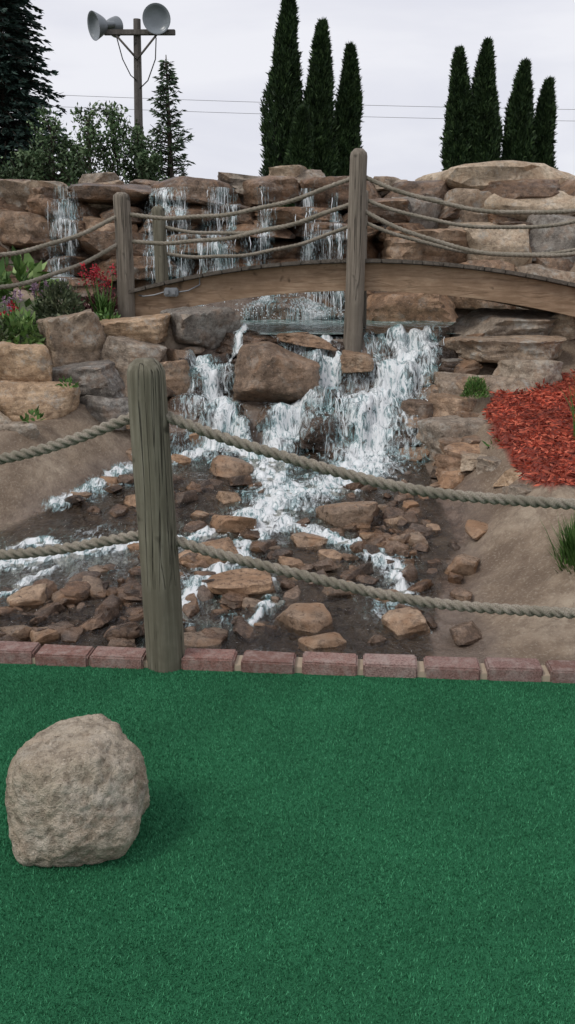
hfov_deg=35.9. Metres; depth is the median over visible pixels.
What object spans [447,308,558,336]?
ledge rock
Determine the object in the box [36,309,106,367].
ledge rock
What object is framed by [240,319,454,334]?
pool water
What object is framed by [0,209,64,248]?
ledge rock
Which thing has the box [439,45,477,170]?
arborvitae tree
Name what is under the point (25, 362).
ledge rock
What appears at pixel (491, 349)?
ledge rock
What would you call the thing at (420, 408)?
ledge rock
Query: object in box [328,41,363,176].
arborvitae tree
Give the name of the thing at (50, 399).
ledge rock
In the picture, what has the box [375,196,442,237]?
ledge rock
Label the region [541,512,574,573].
ornamental grass
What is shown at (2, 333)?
leafy plant
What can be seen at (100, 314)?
leafy plant
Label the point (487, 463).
ledge rock
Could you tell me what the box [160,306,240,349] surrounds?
ledge rock
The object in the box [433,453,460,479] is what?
ledge rock
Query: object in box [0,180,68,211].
ledge rock
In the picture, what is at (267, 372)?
ledge rock
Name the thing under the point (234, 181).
ledge rock
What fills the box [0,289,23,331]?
purple flower plant
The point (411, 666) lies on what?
brick edging
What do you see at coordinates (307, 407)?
ledge rock
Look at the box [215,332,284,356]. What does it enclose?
ledge rock
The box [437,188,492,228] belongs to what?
ledge rock
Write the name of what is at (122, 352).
ledge rock
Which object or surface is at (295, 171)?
ledge rock
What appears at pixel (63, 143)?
young tree
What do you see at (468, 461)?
ledge rock
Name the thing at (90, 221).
ledge rock
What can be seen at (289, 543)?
stream water
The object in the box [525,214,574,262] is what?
ledge rock
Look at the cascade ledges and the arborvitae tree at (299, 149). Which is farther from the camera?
the arborvitae tree at (299, 149)
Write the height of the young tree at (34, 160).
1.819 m
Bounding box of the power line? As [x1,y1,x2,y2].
[40,94,574,118]
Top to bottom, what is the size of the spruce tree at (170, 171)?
3.404 m
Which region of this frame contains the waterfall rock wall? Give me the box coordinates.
[0,175,574,319]
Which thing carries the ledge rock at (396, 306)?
on the ground at (512, 551)
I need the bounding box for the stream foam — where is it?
[0,323,438,647]
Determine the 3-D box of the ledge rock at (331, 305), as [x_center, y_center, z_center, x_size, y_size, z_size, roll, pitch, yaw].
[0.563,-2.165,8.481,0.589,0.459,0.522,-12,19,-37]
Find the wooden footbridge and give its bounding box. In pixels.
[0,148,574,351]
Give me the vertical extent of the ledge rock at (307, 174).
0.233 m
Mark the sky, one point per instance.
(220, 51)
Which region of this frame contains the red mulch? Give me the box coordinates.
[482,368,574,485]
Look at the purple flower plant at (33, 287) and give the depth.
6.09 m
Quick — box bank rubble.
[124,333,485,488]
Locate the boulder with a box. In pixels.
[5,714,149,866]
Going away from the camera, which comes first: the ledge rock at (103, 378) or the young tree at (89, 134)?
the ledge rock at (103, 378)
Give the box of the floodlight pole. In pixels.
[87,3,175,168]
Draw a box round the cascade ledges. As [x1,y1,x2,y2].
[167,328,460,463]
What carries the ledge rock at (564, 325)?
on the ground at (512, 551)
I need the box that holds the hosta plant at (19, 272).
[0,245,58,309]
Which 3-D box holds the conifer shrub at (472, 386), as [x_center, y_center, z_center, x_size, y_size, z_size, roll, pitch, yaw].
[1.150,-0.769,5.431,0.170,0.152,0.170,12,19,37]
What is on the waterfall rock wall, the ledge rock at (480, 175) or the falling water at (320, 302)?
the ledge rock at (480, 175)
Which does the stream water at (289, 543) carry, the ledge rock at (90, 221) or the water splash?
the water splash
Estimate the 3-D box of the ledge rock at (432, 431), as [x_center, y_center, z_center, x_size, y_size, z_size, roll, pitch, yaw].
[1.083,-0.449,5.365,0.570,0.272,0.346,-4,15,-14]
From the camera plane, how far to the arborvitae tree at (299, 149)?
24.76 m
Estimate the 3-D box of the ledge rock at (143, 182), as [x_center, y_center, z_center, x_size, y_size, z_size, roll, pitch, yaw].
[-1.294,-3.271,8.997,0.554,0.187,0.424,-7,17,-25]
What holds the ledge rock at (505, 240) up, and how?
on the waterfall rock wall
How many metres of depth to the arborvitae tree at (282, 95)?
25.43 m
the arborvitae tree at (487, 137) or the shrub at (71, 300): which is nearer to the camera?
the shrub at (71, 300)
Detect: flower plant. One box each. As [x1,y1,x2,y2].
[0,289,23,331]
[0,300,22,342]
[28,280,48,318]
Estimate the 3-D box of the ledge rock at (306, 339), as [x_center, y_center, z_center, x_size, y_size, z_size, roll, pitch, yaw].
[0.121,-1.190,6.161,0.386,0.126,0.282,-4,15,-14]
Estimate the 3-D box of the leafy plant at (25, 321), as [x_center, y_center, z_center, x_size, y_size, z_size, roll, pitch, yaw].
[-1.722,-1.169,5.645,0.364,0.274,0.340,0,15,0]
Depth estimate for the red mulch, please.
4.94 m
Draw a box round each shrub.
[28,279,84,324]
[73,287,117,319]
[459,375,490,398]
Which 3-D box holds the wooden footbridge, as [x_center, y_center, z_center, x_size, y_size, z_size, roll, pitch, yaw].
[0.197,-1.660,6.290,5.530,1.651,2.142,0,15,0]
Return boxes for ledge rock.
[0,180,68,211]
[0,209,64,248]
[0,229,13,266]
[0,341,52,381]
[0,380,80,420]
[0,412,12,423]
[0,421,39,439]
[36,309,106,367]
[52,359,125,397]
[75,216,137,244]
[78,172,118,183]
[79,395,129,430]
[89,180,124,210]
[99,336,166,375]
[100,313,170,343]
[129,179,159,185]
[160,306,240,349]
[161,360,190,395]
[189,369,227,400]
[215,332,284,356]
[217,172,262,196]
[233,341,319,403]
[268,165,306,177]
[276,332,336,350]
[296,169,325,182]
[301,388,342,416]
[322,296,344,310]
[340,350,373,372]
[366,292,457,321]
[372,394,397,412]
[373,176,400,191]
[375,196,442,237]
[379,180,407,197]
[381,228,468,262]
[389,363,421,385]
[396,399,432,422]
[415,160,574,189]
[416,415,487,460]
[427,393,476,416]
[433,372,541,395]
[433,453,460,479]
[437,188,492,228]
[441,358,462,361]
[445,335,566,362]
[447,260,514,308]
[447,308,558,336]
[448,221,531,266]
[460,453,486,471]
[476,456,501,474]
[484,190,574,221]
[492,360,562,386]
[493,468,521,486]
[502,484,531,495]
[515,263,574,309]
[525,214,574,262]
[550,313,574,339]
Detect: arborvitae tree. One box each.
[259,0,303,175]
[278,104,314,206]
[301,18,340,176]
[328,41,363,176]
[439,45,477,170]
[469,36,504,162]
[499,56,539,162]
[533,75,558,168]
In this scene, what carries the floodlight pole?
on the ground at (512, 551)
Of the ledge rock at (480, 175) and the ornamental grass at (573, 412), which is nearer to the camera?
the ornamental grass at (573, 412)
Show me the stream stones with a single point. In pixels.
(311, 618)
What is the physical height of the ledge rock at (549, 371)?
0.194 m
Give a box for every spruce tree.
[0,0,74,181]
[146,56,194,180]
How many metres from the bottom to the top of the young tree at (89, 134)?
2.482 m
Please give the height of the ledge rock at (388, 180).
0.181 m
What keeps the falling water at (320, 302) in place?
on the ground at (512, 551)
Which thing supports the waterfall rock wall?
on the ground at (512, 551)
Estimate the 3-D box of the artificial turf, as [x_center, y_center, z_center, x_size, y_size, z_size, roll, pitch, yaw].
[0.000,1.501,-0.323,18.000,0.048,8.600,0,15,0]
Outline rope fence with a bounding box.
[0,358,574,672]
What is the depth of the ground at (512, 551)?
4.43 m
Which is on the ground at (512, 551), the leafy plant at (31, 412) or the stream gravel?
the stream gravel
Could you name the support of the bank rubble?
on the ground at (512, 551)
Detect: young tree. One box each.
[0,162,47,180]
[1,144,53,180]
[24,106,78,184]
[54,128,97,185]
[56,102,120,186]
[90,100,141,183]
[118,119,156,183]
[123,144,168,204]
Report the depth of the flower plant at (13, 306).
5.69 m
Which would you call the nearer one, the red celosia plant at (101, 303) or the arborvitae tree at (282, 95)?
the red celosia plant at (101, 303)
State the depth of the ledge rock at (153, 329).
5.81 m
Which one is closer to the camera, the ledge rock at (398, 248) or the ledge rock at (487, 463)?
the ledge rock at (487, 463)
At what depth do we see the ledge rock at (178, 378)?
5.74 m
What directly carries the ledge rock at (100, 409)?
on the ground at (512, 551)
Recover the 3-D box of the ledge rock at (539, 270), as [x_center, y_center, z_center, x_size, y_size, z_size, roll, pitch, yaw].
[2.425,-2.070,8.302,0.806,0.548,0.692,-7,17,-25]
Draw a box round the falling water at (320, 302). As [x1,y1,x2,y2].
[43,187,444,442]
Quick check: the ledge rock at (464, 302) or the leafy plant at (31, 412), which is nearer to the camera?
the leafy plant at (31, 412)
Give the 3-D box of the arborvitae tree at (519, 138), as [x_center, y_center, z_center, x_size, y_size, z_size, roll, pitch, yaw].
[7.399,-10.820,28.212,1.922,6.698,1.908,-5,16,-17]
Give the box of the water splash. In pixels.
[203,293,432,536]
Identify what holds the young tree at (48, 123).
on the ground at (512, 551)
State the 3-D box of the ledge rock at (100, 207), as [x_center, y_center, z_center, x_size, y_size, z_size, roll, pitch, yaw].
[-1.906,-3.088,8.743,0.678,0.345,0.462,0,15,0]
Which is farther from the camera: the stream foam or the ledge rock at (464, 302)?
the ledge rock at (464, 302)
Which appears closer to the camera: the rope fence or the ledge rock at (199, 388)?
the rope fence
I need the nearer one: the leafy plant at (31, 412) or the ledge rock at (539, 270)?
the leafy plant at (31, 412)
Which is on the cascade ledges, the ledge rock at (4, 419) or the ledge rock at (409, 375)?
the ledge rock at (409, 375)
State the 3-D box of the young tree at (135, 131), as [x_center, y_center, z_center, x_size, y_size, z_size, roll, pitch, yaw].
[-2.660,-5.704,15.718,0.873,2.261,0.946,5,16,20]
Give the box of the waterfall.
[46,186,346,319]
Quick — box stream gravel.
[0,466,481,656]
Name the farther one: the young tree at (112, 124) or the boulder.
the young tree at (112, 124)
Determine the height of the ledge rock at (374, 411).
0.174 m
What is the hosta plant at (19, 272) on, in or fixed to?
on the ground at (512, 551)
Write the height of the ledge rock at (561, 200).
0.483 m
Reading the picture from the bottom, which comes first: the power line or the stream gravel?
the stream gravel
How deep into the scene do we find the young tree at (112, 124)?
15.06 m
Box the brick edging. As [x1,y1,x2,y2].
[0,641,574,682]
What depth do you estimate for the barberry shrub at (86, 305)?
6.36 m
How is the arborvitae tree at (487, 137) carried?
on the ground at (512, 551)
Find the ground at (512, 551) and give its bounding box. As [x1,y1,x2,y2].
[0,209,574,664]
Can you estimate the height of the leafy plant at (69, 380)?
0.084 m
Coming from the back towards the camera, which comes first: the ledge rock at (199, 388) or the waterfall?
the waterfall
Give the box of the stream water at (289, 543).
[0,449,454,658]
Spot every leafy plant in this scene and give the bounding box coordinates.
[0,307,45,344]
[0,314,22,343]
[19,406,44,422]
[55,376,78,387]
[95,307,119,319]
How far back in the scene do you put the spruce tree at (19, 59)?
16.26 m
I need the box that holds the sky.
[11,0,574,181]
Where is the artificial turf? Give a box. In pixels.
[0,663,574,1023]
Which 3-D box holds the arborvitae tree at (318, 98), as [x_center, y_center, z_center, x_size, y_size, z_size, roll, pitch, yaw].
[0.902,-10.630,26.181,1.872,7.230,1.964,0,15,0]
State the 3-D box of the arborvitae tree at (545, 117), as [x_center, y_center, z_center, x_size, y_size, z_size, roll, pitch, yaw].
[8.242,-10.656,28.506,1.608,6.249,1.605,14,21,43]
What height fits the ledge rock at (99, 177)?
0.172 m
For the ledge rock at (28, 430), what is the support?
on the ground at (512, 551)
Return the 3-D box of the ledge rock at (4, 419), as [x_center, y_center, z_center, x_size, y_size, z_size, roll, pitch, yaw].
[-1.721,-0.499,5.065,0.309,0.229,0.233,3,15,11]
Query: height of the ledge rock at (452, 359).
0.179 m
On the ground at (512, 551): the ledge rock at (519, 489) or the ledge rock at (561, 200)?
the ledge rock at (519, 489)
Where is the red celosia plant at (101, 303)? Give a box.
[77,263,120,318]
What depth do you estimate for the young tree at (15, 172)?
14.86 m
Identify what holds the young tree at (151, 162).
on the ground at (512, 551)
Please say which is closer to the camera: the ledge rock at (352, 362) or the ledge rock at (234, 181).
the ledge rock at (352, 362)
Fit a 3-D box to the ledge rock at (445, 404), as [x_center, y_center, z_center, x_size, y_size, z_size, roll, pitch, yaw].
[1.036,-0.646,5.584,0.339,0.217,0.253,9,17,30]
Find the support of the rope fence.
on the ground at (512, 551)
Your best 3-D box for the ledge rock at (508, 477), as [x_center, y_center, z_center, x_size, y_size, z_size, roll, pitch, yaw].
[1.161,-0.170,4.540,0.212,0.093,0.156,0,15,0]
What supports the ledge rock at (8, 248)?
on the ground at (512, 551)
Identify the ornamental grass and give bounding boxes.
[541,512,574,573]
[560,376,574,439]
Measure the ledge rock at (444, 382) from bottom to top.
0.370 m
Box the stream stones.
[0,433,487,652]

